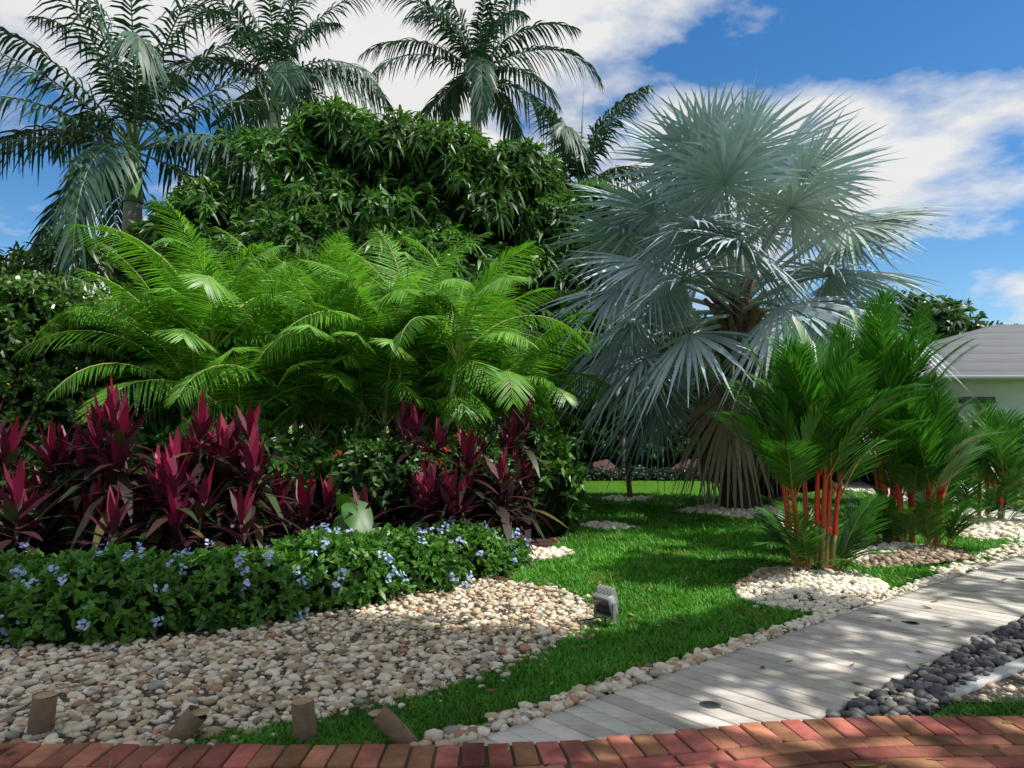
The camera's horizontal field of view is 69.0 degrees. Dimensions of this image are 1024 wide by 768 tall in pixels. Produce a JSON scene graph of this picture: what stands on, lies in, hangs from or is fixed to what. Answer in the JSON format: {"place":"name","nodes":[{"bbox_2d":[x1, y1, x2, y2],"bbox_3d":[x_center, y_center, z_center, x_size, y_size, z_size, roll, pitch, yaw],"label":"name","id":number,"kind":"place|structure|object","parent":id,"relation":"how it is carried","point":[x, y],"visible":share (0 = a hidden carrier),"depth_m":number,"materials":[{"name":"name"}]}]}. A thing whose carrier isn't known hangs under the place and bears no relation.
{"place":"outdoors","nodes":[
{"label":"outdoors","id":0,"kind":"place"},
{"bbox_2d":[0,0,1023,427],"label":"sky","id":1,"kind":"structure","parent":0,"point":[944,78],"materials":[{"name":"blue"}]},
{"bbox_2d":[143,444,918,737],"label":"bed soil","id":2,"kind":"structure","parent":0,"point":[550,541],"depth_m":9.50,"materials":[{"name":"brown soil"}]},
{"bbox_2d":[0,224,126,321],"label":"tree","id":3,"kind":"object","parent":2,"relation":"on","point":[44,255],"visible":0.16,"depth_m":14.88,"materials":[{"name":"green plant"}]},
{"bbox_2d":[0,267,162,468],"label":"shrub","id":4,"kind":"object","parent":2,"relation":"on","point":[31,304],"visible":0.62,"depth_m":8.69,"materials":[{"name":"green plant"}]},
{"bbox_2d":[26,691,418,743],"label":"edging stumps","id":5,"kind":"object","parent":2,"relation":"on","point":[390,724],"visible":0.88,"depth_m":3.54,"materials":[{"name":"brown wood"}]},
{"bbox_2d":[0,517,533,647],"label":"plumbago shrubs","id":6,"kind":"object","parent":2,"relation":"on","point":[121,593],"visible":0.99,"depth_m":5.68,"materials":[{"name":"green plant"}]},
{"bbox_2d":[0,377,568,557],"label":"red cordyline plants","id":7,"kind":"object","parent":2,"relation":"on","point":[102,508],"visible":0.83,"depth_m":7.31,"materials":[{"name":"red plant"}]},
{"bbox_2d":[10,197,618,457],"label":"fern palms","id":8,"kind":"object","parent":2,"relation":"on","point":[341,353],"visible":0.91,"depth_m":9.44,"materials":[{"name":"green plant"}]},
{"bbox_2d":[0,0,673,471],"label":"palm trees","id":9,"kind":"object","parent":2,"relation":"on","point":[138,108],"visible":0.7,"depth_m":19.88,"materials":[{"name":"green plant"}]},
{"bbox_2d":[331,494,381,536],"bbox_3d":[-1.512,1.526,7.591,0.733,0.800,0.944,2,-4,-28],"label":"alocasia plant","id":10,"kind":"object","parent":2,"relation":"on","point":[360,518],"visible":0.51,"depth_m":7.29,"materials":[{"name":"green plant"}]},
{"bbox_2d":[102,91,639,432],"bbox_3d":[-3.099,-2.061,17.037,12.111,8.989,7.563,-1,-3,20],"label":"mango tree","id":11,"kind":"object","parent":2,"relation":"on","point":[336,164],"visible":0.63,"depth_m":15.93,"materials":[{"name":"green plant"}]},
{"bbox_2d":[0,481,1023,746],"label":"pebbles","id":12,"kind":"object","parent":2,"relation":"on","point":[988,653],"visible":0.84,"depth_m":4.72,"materials":[{"name":"stone"}]},
{"bbox_2d":[0,338,1023,553],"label":"hedge","id":13,"kind":"object","parent":2,"relation":"on","point":[564,467],"visible":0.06,"depth_m":9.86,"materials":[{"name":"green plant"}]},
{"bbox_2d":[0,579,1023,744],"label":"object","id":14,"kind":"object","parent":2,"relation":"on","point":[1017,682],"visible":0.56,"depth_m":4.56,"materials":[{"name":"beige gravel"}]},
{"bbox_2d":[944,657,1023,700],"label":"concrete path","id":15,"kind":"structure","parent":14,"relation":"on","point":[1001,672],"depth_m":4.35,"materials":[{"name":"grey concrete"}]},
{"bbox_2d":[0,537,1023,767],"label":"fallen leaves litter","id":16,"kind":"object","parent":2,"relation":"on","point":[345,709],"visible":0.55,"depth_m":4.26,"materials":[{"name":"brown plant"}]},
{"bbox_2d":[290,424,888,526],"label":"flower shrubs","id":17,"kind":"object","parent":2,"relation":"on","point":[376,469],"visible":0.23,"depth_m":8.38,"materials":[{"name":"green plant"}]},
{"bbox_2d":[580,584,621,626],"bbox_3d":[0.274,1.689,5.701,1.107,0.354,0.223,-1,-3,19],"label":"garden floodlight","id":18,"kind":"object","parent":2,"relation":"on","point":[605,600],"visible":0.87,"depth_m":5.51,"materials":[{"name":"paint"}]},
{"bbox_2d":[526,72,968,512],"bbox_3d":[3.777,-1.006,12.716,7.055,8.271,7.377,0,-3,0],"label":"bismarck palm","id":19,"kind":"object","parent":2,"relation":"on","point":[680,213],"visible":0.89,"depth_m":11.69,"materials":[{"name":"green plant"}]},
{"bbox_2d":[627,287,1017,376],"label":"trees","id":20,"kind":"object","parent":2,"relation":"on","point":[950,318],"visible":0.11,"depth_m":29.58,"materials":[{"name":"green plant"}]},
{"bbox_2d":[125,428,1023,746],"bbox_3d":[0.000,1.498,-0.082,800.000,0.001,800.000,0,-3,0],"label":"lawn","id":21,"kind":"structure","parent":0,"point":[592,486],"depth_m":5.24,"materials":[{"name":"green plant"}]},
{"bbox_2d":[0,714,1023,767],"bbox_3d":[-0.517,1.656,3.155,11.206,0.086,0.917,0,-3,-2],"label":"brick paving","id":22,"kind":"structure","parent":21,"relation":"on","point":[890,742],"depth_m":3.31,"materials":[{"name":"brick"}]},
{"bbox_2d":[707,286,1023,570],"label":"lipstick palms","id":23,"kind":"object","parent":21,"relation":"on","point":[824,408],"visible":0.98,"depth_m":8.23,"materials":[{"name":"green plant"}]},
{"bbox_2d":[907,324,1023,484],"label":"house roof","id":24,"kind":"structure","parent":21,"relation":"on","point":[992,365],"depth_m":18.71,"materials":[{"name":"paint"}]},
{"bbox_2d":[460,482,1023,745],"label":"boardwalk path","id":25,"kind":"structure","parent":0,"point":[816,676],"depth_m":4.47,"materials":[{"name":"grey wood"}]},
{"bbox_2d":[585,511,1023,715],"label":"stones","id":26,"kind":"object","parent":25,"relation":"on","point":[924,713],"depth_m":6.28,"materials":[{"name":"white stone"}]},
{"bbox_2d":[699,578,1023,707],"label":"path lights","id":27,"kind":"object","parent":25,"relation":"on","point":[709,704],"visible":1,"depth_m":3.90,"materials":[{"name":"silver metal"}]}
]}

